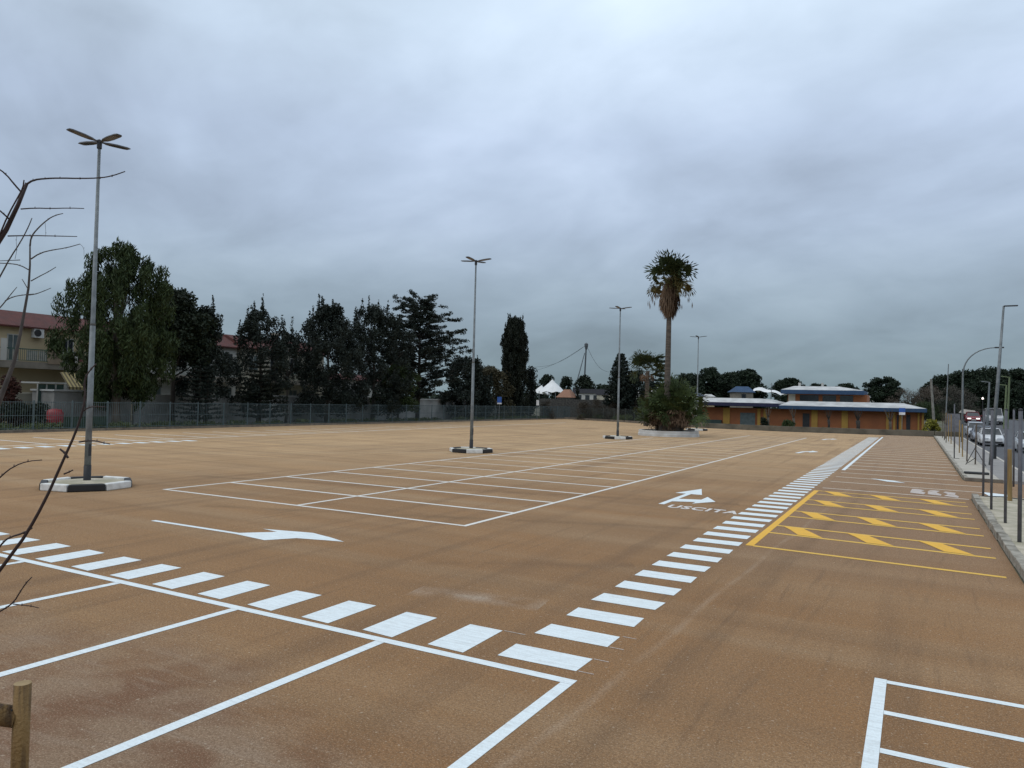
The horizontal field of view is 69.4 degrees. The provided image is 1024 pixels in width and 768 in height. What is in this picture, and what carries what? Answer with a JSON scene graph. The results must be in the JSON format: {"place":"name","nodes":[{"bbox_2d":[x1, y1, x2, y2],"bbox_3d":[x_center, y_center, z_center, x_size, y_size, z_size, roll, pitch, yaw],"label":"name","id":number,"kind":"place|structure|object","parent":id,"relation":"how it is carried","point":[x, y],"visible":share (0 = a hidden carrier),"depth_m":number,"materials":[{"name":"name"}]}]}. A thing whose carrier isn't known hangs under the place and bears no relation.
{"place":"outdoors","nodes":[
{"label":"outdoors","id":0,"kind":"place"},
{"bbox_2d":[0,310,131,422],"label":"terraced house","id":1,"kind":"structure","parent":0,"point":[34,363],"depth_m":62.68,"materials":[{"name":"beige tile"}]},
{"bbox_2d":[6,333,18,360],"bbox_3d":[-41.547,-3.059,61.573,0.080,2.210,0.935,1,-1,29],"label":"window","id":2,"kind":"structure","parent":1,"relation":"in","point":[11,338],"depth_m":61.49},
{"bbox_2d":[60,372,83,389],"bbox_3d":[-37.590,-0.195,63.901,1.429,1.579,2.170,1,-1,29],"label":"awning","id":3,"kind":"object","parent":1,"relation":"attached to","point":[70,381],"visible":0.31,"depth_m":63.36,"materials":[{"name":"yellow fabric"}]},
{"bbox_2d":[39,476,131,491],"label":"traffic island","id":4,"kind":"structure","parent":0,"point":[80,484],"depth_m":21.45,"materials":[{"name":"black paint"}]},
{"bbox_2d":[66,128,129,479],"bbox_3d":[-12.528,-2.200,22.142,1.467,10.346,1.467,2,-1,-16],"label":"street lamp","id":5,"kind":"object","parent":4,"relation":"on","point":[89,419],"visible":0.91,"depth_m":22.07,"materials":[{"name":"metal"}]},
{"bbox_2d":[151,336,240,395],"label":"terraced house","id":6,"kind":"structure","parent":0,"point":[228,345],"depth_m":80.05,"materials":[{"name":"beige tile"}]},
{"bbox_2d":[224,333,326,395],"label":"terraced house","id":7,"kind":"structure","parent":0,"point":[295,390],"depth_m":87.23,"materials":[{"name":"beige tile"}]},
{"bbox_2d":[450,447,492,453],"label":"traffic island","id":8,"kind":"structure","parent":0,"point":[480,450],"depth_m":39.80,"materials":[{"name":"black paint"}]},
{"bbox_2d":[461,256,490,447],"bbox_3d":[-2.114,-1.619,40.739,1.467,10.504,1.467,2,-1,-16],"label":"street lamp","id":9,"kind":"object","parent":8,"relation":"on","point":[472,389],"visible":0.98,"depth_m":40.65,"materials":[{"name":"metal"}]},
{"bbox_2d":[0,419,1023,767],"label":"parking lot surface","id":10,"kind":"object","parent":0,"point":[746,655],"visible":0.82,"depth_m":10.67,"materials":[{"name":"asphalt"}]},
{"bbox_2d":[0,680,31,767],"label":"timber rail","id":11,"kind":"object","parent":10,"relation":"on","point":[16,716],"visible":1,"depth_m":4.31,"materials":[{"name":"brown wood"}]},
{"bbox_2d":[0,213,83,405],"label":"young bare tree","id":12,"kind":"object","parent":10,"relation":"on","point":[8,376],"visible":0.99,"depth_m":5.19,"materials":[{"name":"grey plant"}]},
{"bbox_2d":[0,169,124,611],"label":"bare tree","id":13,"kind":"object","parent":10,"relation":"on","point":[5,230],"visible":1,"depth_m":2.42,"materials":[{"name":"brown plant"}]},
{"bbox_2d":[153,520,343,541],"bbox_3d":[-5.657,3.101,15.731,5.040,0.001,1.140,1,-1,29],"label":"turn arrow","id":14,"kind":"object","parent":10,"relation":"on","point":[280,534],"visible":1,"depth_m":15.27,"materials":[{"name":"white paint"}]},
{"bbox_2d":[0,532,501,651],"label":"zebra crossing side","id":15,"kind":"object","parent":10,"relation":"on","point":[465,638],"visible":0.98,"depth_m":10.44,"materials":[{"name":"white paint"}]},
{"bbox_2d":[3,423,547,445],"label":"bay lines by fence","id":16,"kind":"object","parent":10,"relation":"on","point":[224,432],"visible":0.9,"depth_m":49.89,"materials":[{"name":"white paint"}]},
{"bbox_2d":[0,553,576,767],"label":"bay lines","id":17,"kind":"object","parent":10,"relation":"on","point":[474,754],"visible":1,"depth_m":7.83,"materials":[{"name":"white paint"}]},
{"bbox_2d":[163,435,804,525],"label":"parking lot markings","id":18,"kind":"object","parent":10,"relation":"on","point":[511,513],"visible":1,"depth_m":23.35,"materials":[{"name":"white paint"}]},
{"bbox_2d":[418,436,791,480],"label":"parking lot markings","id":19,"kind":"object","parent":10,"relation":"on","point":[614,455],"visible":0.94,"depth_m":37.64,"materials":[{"name":"white paint"}]},
{"bbox_2d":[628,349,664,425],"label":"fan palm","id":20,"kind":"object","parent":10,"relation":"on","point":[640,359],"visible":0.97,"depth_m":94.72,"materials":[{"name":"green plant"}]},
{"bbox_2d":[638,429,698,436],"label":"round planter","id":21,"kind":"object","parent":10,"relation":"on","point":[658,433],"visible":0.88,"depth_m":65.33,"materials":[{"name":"white concrete"}]},
{"bbox_2d":[631,391,685,430],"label":"palm","id":22,"kind":"object","parent":21,"relation":"in","point":[644,409],"visible":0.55,"depth_m":67.21,"materials":[{"name":"green plant"}]},
{"bbox_2d":[644,249,698,430],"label":"fan palm","id":23,"kind":"object","parent":21,"relation":"on","point":[674,284],"visible":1,"depth_m":67.20,"materials":[{"name":"green plant"}]},
{"bbox_2d":[637,372,706,428],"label":"palm","id":24,"kind":"object","parent":21,"relation":"in","point":[675,383],"visible":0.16,"depth_m":68.51,"materials":[{"name":"green plant"}]},
{"bbox_2d":[637,379,709,430],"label":"palm","id":25,"kind":"object","parent":21,"relation":"in","point":[675,421],"visible":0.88,"depth_m":66.29,"materials":[{"name":"green plant"}]},
{"bbox_2d":[673,392,708,430],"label":"bush","id":26,"kind":"object","parent":21,"relation":"in","point":[699,411],"visible":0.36,"depth_m":66.88,"materials":[{"name":"green plant"}]},
{"bbox_2d":[498,437,874,670],"bbox_3d":[18.539,4.261,41.742,0.984,0.001,76.492,1,-1,29],"label":"zebra crossing","id":27,"kind":"object","parent":10,"relation":"on","point":[546,657],"visible":0.94,"depth_m":11.17,"materials":[{"name":"white paint"}]},
{"bbox_2d":[659,489,714,503],"bbox_3d":[5.763,3.546,23.296,1.454,0.001,4.628,1,-1,22],"label":"exit arrow","id":28,"kind":"object","parent":10,"relation":"on","point":[699,492],"visible":1,"depth_m":22.58,"materials":[{"name":"white paint"}]},
{"bbox_2d":[746,490,818,545],"bbox_3d":[7.797,3.538,20.636,0.160,0.001,12.000,1,-1,29],"label":"yellow edge line","id":29,"kind":"object","parent":10,"relation":"on","point":[761,535],"visible":1,"depth_m":18.68,"materials":[{"name":"paint"}]},
{"bbox_2d":[784,491,972,554],"bbox_3d":[10.074,3.583,20.323,3.860,0.001,10.249,1,-1,29],"label":"yellow hatching","id":30,"kind":"object","parent":10,"relation":"on","point":[866,538],"visible":1,"depth_m":18.45,"materials":[{"name":"paint"}]},
{"bbox_2d":[754,491,1005,577],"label":"yellow bay lines","id":31,"kind":"object","parent":10,"relation":"on","point":[888,537],"visible":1,"depth_m":16.83,"materials":[{"name":"paint"}]},
{"bbox_2d":[830,435,981,499],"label":"bay lines","id":32,"kind":"object","parent":10,"relation":"on","point":[904,468],"visible":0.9,"depth_m":36.30,"materials":[{"name":"white paint"}]},
{"bbox_2d":[861,678,1023,767],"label":"bay lines bottom","id":33,"kind":"object","parent":10,"relation":"on","point":[872,749],"visible":1,"depth_m":6.79,"materials":[{"name":"white paint"}]},
{"bbox_2d":[1012,409,1015,486],"bbox_3d":[18.794,2.383,27.712,0.084,2.925,0.076,1,-1,11],"label":"metal post","id":34,"kind":"object","parent":10,"relation":"on","point":[1013,480],"visible":1,"depth_m":27.69,"materials":[{"name":"metal"}]},
{"bbox_2d":[0,0,1023,403],"label":"sky","id":35,"kind":"structure","parent":0,"point":[843,180],"materials":[{"name":"grey"}]},
{"bbox_2d":[6,406,1023,583],"bbox_3d":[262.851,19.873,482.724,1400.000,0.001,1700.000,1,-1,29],"label":"ground","id":36,"kind":"structure","parent":0,"point":[698,427],"depth_m":61.54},
{"bbox_2d":[0,374,26,426],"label":"garden shrub","id":37,"kind":"object","parent":36,"relation":"on","point":[14,387],"visible":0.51,"depth_m":55.09,"materials":[{"name":"green plant"}]},
{"bbox_2d":[0,401,50,426],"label":"garden shrub","id":38,"kind":"object","parent":36,"relation":"on","point":[36,410],"visible":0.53,"depth_m":53.52,"materials":[{"name":"green plant"}]},
{"bbox_2d":[20,381,65,402],"bbox_3d":[-37.414,1.554,59.019,2.650,3.420,2.130,1,-1,29],"label":"lean to","id":39,"kind":"object","parent":36,"relation":"on","point":[47,385],"visible":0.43,"depth_m":58.20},
{"bbox_2d":[46,409,63,426],"bbox_3d":[-33.304,2.524,53.888,1.200,1.460,1.200,1,-1,29],"label":"barrel","id":40,"kind":"object","parent":36,"relation":"on","point":[60,415],"visible":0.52,"depth_m":53.48,"materials":[{"name":"red plastic"}]},
{"bbox_2d":[30,389,130,423],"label":"shed","id":41,"kind":"structure","parent":36,"relation":"on","point":[56,396],"depth_m":58.21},
{"bbox_2d":[44,237,180,423],"bbox_3d":[-30.401,-4.054,58.593,8.096,15.000,9.576,1,-1,29],"label":"eucalyptus tree","id":42,"kind":"object","parent":36,"relation":"on","point":[124,359],"visible":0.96,"depth_m":56.94,"materials":[{"name":"green plant"}]},
{"bbox_2d":[132,287,217,424],"bbox_3d":[-29.552,-2.441,63.843,6.203,12.038,7.823,1,-1,29],"label":"evergreen tree","id":43,"kind":"object","parent":36,"relation":"on","point":[189,321],"visible":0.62,"depth_m":63.74,"materials":[{"name":"green plant"}]},
{"bbox_2d":[173,365,222,423],"bbox_3d":[-26.826,0.974,63.610,4.190,5.307,4.414,1,-1,29],"label":"tiered conifer","id":44,"kind":"object","parent":36,"relation":"on","point":[199,393],"visible":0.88,"depth_m":63.28,"materials":[{"name":"plant"}]},
{"bbox_2d":[175,295,234,422],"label":"cypress pine","id":45,"kind":"object","parent":36,"relation":"on","point":[221,365],"visible":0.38,"depth_m":65.87,"materials":[{"name":"green plant"}]},
{"bbox_2d":[229,361,287,424],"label":"tiered conifer","id":46,"kind":"object","parent":36,"relation":"on","point":[260,396],"visible":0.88,"depth_m":69.19,"materials":[{"name":"green plant"}]},
{"bbox_2d":[225,293,296,420],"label":"cypress pine","id":47,"kind":"object","parent":36,"relation":"on","point":[251,327],"visible":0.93,"depth_m":70.51,"materials":[{"name":"green plant"}]},
{"bbox_2d":[0,400,569,432],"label":"fence","id":48,"kind":"object","parent":36,"relation":"on","point":[342,418],"visible":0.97,"depth_m":65.37,"materials":[{"name":"metal"}]},
{"bbox_2d":[271,316,303,422],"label":"cypress pine","id":49,"kind":"object","parent":36,"relation":"on","point":[289,340],"visible":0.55,"depth_m":74.96,"materials":[{"name":"green plant"}]},
{"bbox_2d":[132,394,497,424],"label":"garden wall","id":50,"kind":"structure","parent":36,"relation":"on","point":[164,399],"depth_m":72.92,"materials":[{"name":"concrete"}]},
{"bbox_2d":[284,294,371,422],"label":"cypress pine","id":51,"kind":"object","parent":36,"relation":"on","point":[329,322],"visible":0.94,"depth_m":77.35,"materials":[{"name":"green plant"}]},
{"bbox_2d":[321,295,416,421],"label":"cypress pine","id":52,"kind":"object","parent":36,"relation":"on","point":[379,318],"visible":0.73,"depth_m":84.06,"materials":[{"name":"green plant"}]},
{"bbox_2d":[369,362,421,417],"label":"evergreen tree","id":53,"kind":"object","parent":36,"relation":"on","point":[407,400],"visible":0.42,"depth_m":86.86,"materials":[{"name":"green plant"}]},
{"bbox_2d":[369,289,472,419],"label":"cedar tree","id":54,"kind":"object","parent":36,"relation":"on","point":[427,316],"visible":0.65,"depth_m":93.20,"materials":[{"name":"green plant"}]},
{"bbox_2d":[0,412,907,429],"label":"grass","id":55,"kind":"structure","parent":36,"relation":"on","point":[46,425],"depth_m":62.32,"materials":[{"name":"plant"}]},
{"bbox_2d":[63,416,106,427],"bbox_3d":[-30.079,2.699,52.285,0.040,0.800,3.200,1,-1,29],"label":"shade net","id":56,"kind":"object","parent":55,"relation":"on","point":[99,420],"visible":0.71,"depth_m":52.44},
{"bbox_2d":[436,355,495,418],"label":"evergreen tree","id":57,"kind":"object","parent":36,"relation":"on","point":[459,390],"visible":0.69,"depth_m":104.60,"materials":[{"name":"green plant"}]},
{"bbox_2d":[470,365,515,418],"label":"evergreen tree","id":58,"kind":"object","parent":36,"relation":"on","point":[500,388],"visible":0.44,"depth_m":111.35,"materials":[{"name":"green plant"}]},
{"bbox_2d":[498,313,530,415],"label":"column cypress","id":59,"kind":"object","parent":36,"relation":"on","point":[514,343],"depth_m":114.13,"materials":[{"name":"green plant"}]},
{"bbox_2d":[525,366,537,418],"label":"olive tree","id":60,"kind":"object","parent":36,"relation":"on","point":[532,383],"visible":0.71,"depth_m":117.57,"materials":[{"name":"green plant"}]},
{"bbox_2d":[534,374,558,405],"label":"evergreen tree","id":61,"kind":"object","parent":36,"relation":"on","point":[545,379],"visible":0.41,"depth_m":188.63,"materials":[{"name":"green plant"}]},
{"bbox_2d":[536,380,562,398],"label":"pointed tent","id":62,"kind":"object","parent":36,"relation":"on","point":[551,386],"visible":0.7,"depth_m":148.96,"materials":[{"name":"fabric"}]},
{"bbox_2d":[572,374,596,388],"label":"evergreen tree","id":63,"kind":"object","parent":36,"relation":"on","point":[583,382],"visible":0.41,"depth_m":174.16,"materials":[{"name":"green plant"}]},
{"bbox_2d":[564,407,623,421],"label":"wire fence","id":64,"kind":"object","parent":36,"relation":"on","point":[587,418],"visible":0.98,"depth_m":116.44,"materials":[{"name":"metal"}]},
{"bbox_2d":[540,398,651,417],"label":"stone wall","id":65,"kind":"structure","parent":36,"relation":"on","point":[570,403],"depth_m":126.44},
{"bbox_2d":[587,398,607,418],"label":"bramble bush","id":66,"kind":"object","parent":36,"relation":"on","point":[596,402],"visible":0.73,"depth_m":118.60,"materials":[{"name":"green plant"}]},
{"bbox_2d":[602,353,636,414],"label":"norfolk pine","id":67,"kind":"object","parent":36,"relation":"on","point":[613,390],"visible":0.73,"depth_m":119.00,"materials":[{"name":"plant"}]},
{"bbox_2d":[615,368,656,420],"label":"evergreen tree","id":68,"kind":"object","parent":36,"relation":"on","point":[640,385],"visible":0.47,"depth_m":118.27,"materials":[{"name":"green plant"}]},
{"bbox_2d":[674,373,708,394],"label":"pine tree","id":69,"kind":"object","parent":36,"relation":"on","point":[691,378],"visible":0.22,"depth_m":148.34,"materials":[{"name":"green plant"}]},
{"bbox_2d":[698,366,726,406],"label":"pine tree","id":70,"kind":"object","parent":36,"relation":"on","point":[715,383],"visible":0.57,"depth_m":152.13,"materials":[{"name":"green plant"}]},
{"bbox_2d":[719,371,735,406],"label":"pine tree","id":71,"kind":"object","parent":36,"relation":"on","point":[728,376],"visible":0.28,"depth_m":157.86,"materials":[{"name":"green plant"}]},
{"bbox_2d":[727,368,768,407],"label":"pine tree","id":72,"kind":"object","parent":36,"relation":"on","point":[748,377],"visible":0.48,"depth_m":148.27,"materials":[{"name":"green plant"}]},
{"bbox_2d":[768,377,804,407],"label":"pine tree","id":73,"kind":"object","parent":36,"relation":"on","point":[784,383],"visible":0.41,"depth_m":188.68,"materials":[{"name":"green plant"}]},
{"bbox_2d":[699,423,960,436],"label":"boundary wall","id":74,"kind":"structure","parent":36,"relation":"on","point":[829,430],"depth_m":85.12,"materials":[{"name":"concrete"}]},
{"bbox_2d":[862,376,904,402],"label":"umbrella pine","id":75,"kind":"object","parent":36,"relation":"on","point":[879,390],"visible":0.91,"depth_m":138.42,"materials":[{"name":"green plant"}]},
{"bbox_2d":[885,388,926,414],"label":"bare shrub","id":76,"kind":"object","parent":36,"relation":"on","point":[903,399],"visible":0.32,"depth_m":134.80,"materials":[{"name":"grey plant"}]},
{"bbox_2d":[913,400,944,420],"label":"bare shrub","id":77,"kind":"object","parent":36,"relation":"on","point":[928,415],"visible":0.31,"depth_m":110.96,"materials":[{"name":"green plant"}]},
{"bbox_2d":[909,385,951,414],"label":"bare shrub","id":78,"kind":"object","parent":36,"relation":"on","point":[926,393],"visible":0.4,"depth_m":131.89,"materials":[{"name":"grey plant"}]},
{"bbox_2d":[922,419,940,433],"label":"flowering bush","id":79,"kind":"object","parent":36,"relation":"on","point":[931,425],"visible":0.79,"depth_m":84.21,"materials":[{"name":"yellow plant"}]},
{"bbox_2d":[911,374,952,417],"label":"pine tree","id":80,"kind":"object","parent":36,"relation":"on","point":[938,380],"visible":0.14,"depth_m":148.17,"materials":[{"name":"green plant"}]},
{"bbox_2d":[927,397,960,419],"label":"bare shrub","id":81,"kind":"object","parent":36,"relation":"on","point":[949,407],"visible":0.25,"depth_m":111.37,"materials":[{"name":"grey plant"}]},
{"bbox_2d":[947,414,959,431],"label":"grey fence panel","id":82,"kind":"object","parent":36,"relation":"on","point":[957,417],"visible":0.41,"depth_m":81.30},
{"bbox_2d":[934,384,981,419],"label":"bare shrub","id":83,"kind":"object","parent":36,"relation":"on","point":[954,391],"visible":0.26,"depth_m":116.77,"materials":[{"name":"green plant"}]},
{"bbox_2d":[938,369,991,413],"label":"pine tree","id":84,"kind":"object","parent":36,"relation":"on","point":[976,375],"visible":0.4,"depth_m":143.54,"materials":[{"name":"green plant"}]},
{"bbox_2d":[936,436,997,478],"bbox_3d":[33.007,4.859,55.447,1.200,0.120,56.800,1,-1,29],"label":"planting bed","id":85,"kind":"object","parent":36,"relation":"on","point":[961,461],"visible":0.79,"depth_m":41.68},
{"bbox_2d":[934,436,967,480],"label":"kerb of far bed","id":86,"kind":"structure","parent":85,"relation":"on","point":[958,468],"depth_m":40.19,"materials":[{"name":"concrete"}]},
{"bbox_2d":[964,377,1023,419],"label":"pine tree","id":87,"kind":"object","parent":36,"relation":"on","point":[1016,391],"visible":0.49,"depth_m":135.89,"materials":[{"name":"green plant"}]},
{"bbox_2d":[972,493,1023,580],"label":"curb","id":88,"kind":"structure","parent":36,"relation":"on","point":[1014,554],"depth_m":16.38,"materials":[{"name":"concrete"}]},
{"bbox_2d":[978,366,1021,401],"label":"pine tree","id":89,"kind":"object","parent":36,"relation":"on","point":[990,372],"visible":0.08,"depth_m":147.67,"materials":[{"name":"green plant"}]},
{"bbox_2d":[979,495,1023,555],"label":"planting bed","id":90,"kind":"object","parent":36,"relation":"on","point":[1009,527],"visible":0.5,"depth_m":19.74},
{"bbox_2d":[982,409,985,495],"bbox_3d":[15.487,2.248,24.118,0.300,2.875,0.076,1,-1,5],"label":"metal post","id":91,"kind":"object","parent":90,"relation":"on","point":[983,463],"visible":0.83,"depth_m":24.11,"materials":[{"name":"metal"}]},
{"bbox_2d":[990,409,993,509],"bbox_3d":[13.628,2.135,20.990,0.076,2.875,0.303,0,-2,42],"label":"metal post","id":92,"kind":"object","parent":90,"relation":"on","point":[991,469],"visible":0.89,"depth_m":20.88,"materials":[{"name":"metal"}]},
{"bbox_2d":[1004,408,1007,522],"bbox_3d":[12.391,2.049,18.447,0.302,2.875,0.076,2,-1,-18],"label":"metal post","id":93,"kind":"object","parent":90,"relation":"on","point":[1005,458],"visible":0.88,"depth_m":18.39,"materials":[{"name":"metal"}]},
{"bbox_2d":[1007,449,1011,500],"bbox_3d":[15.483,2.857,23.024,0.142,1.652,0.129,1,-1,6],"label":"timber stake","id":94,"kind":"object","parent":90,"relation":"on","point":[1009,474],"visible":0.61,"depth_m":22.98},
{"bbox_2d":[1017,408,1022,541],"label":"metal post","id":95,"kind":"object","parent":90,"relation":"on","point":[1020,459],"visible":0.91,"depth_m":15.73,"materials":[{"name":"metal"}]},
{"bbox_2d":[1007,367,1023,382],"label":"pine tree","id":96,"kind":"object","parent":36,"relation":"on","point":[1017,374],"visible":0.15,"depth_m":153.93,"materials":[{"name":"green plant"}]},
{"bbox_2d":[573,389,608,399],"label":"building","id":97,"kind":"structure","parent":0,"point":[587,394],"depth_m":160.03,"materials":[{"name":"stone"}]},
{"bbox_2d":[603,435,632,439],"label":"traffic island","id":98,"kind":"structure","parent":0,"point":[616,437],"depth_m":58.82,"materials":[{"name":"black paint"}]},
{"bbox_2d":[611,306,631,435],"bbox_3d":[8.632,-0.943,59.698,1.467,10.504,1.467,2,-1,-16],"label":"street lamp","id":99,"kind":"object","parent":98,"relation":"on","point":[618,395],"visible":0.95,"depth_m":59.62,"materials":[{"name":"metal"}]},
{"bbox_2d":[728,386,755,407],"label":"pavilion","id":100,"kind":"structure","parent":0,"point":[741,392],"depth_m":125.28,"materials":[{"name":"concrete"}]},
{"bbox_2d":[698,383,926,429],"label":"orange building","id":101,"kind":"structure","parent":0,"point":[809,404],"depth_m":98.61,"materials":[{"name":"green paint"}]},
{"bbox_2d":[740,413,754,424],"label":"window","id":102,"kind":"structure","parent":101,"relation":"in","point":[745,418],"depth_m":101.75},
{"bbox_2d":[947,436,1023,484],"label":"pavement","id":103,"kind":"structure","parent":0,"point":[998,468],"depth_m":41.57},
{"bbox_2d":[961,347,1003,441],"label":"street lamp","id":104,"kind":"object","parent":103,"relation":"on","point":[962,405],"visible":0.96,"depth_m":66.62,"materials":[{"name":"metal"}]},
{"bbox_2d":[988,305,1017,464],"bbox_3d":[25.547,0.072,38.489,1.216,8.336,0.193,1,-1,29],"label":"street lamp","id":105,"kind":"object","parent":103,"relation":"on","point":[998,378],"visible":0.93,"depth_m":38.54,"materials":[{"name":"metal"}]},
{"bbox_2d":[960,418,1023,471],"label":"road","id":106,"kind":"structure","parent":0,"point":[1000,451],"depth_m":73.35,"materials":[{"name":"asphalt"}]},
{"bbox_2d":[964,412,981,422],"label":"car","id":107,"kind":"object","parent":106,"relation":"on","point":[972,416],"visible":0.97,"depth_m":97.46,"materials":[{"name":"paint"}]},
{"bbox_2d":[977,428,1003,446],"bbox_3d":[41.318,4.562,63.899,2.130,1.480,4.245,1,-1,29],"label":"parked car","id":108,"kind":"object","parent":106,"relation":"on","point":[999,438],"visible":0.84,"depth_m":62.89,"materials":[{"name":"paint"}]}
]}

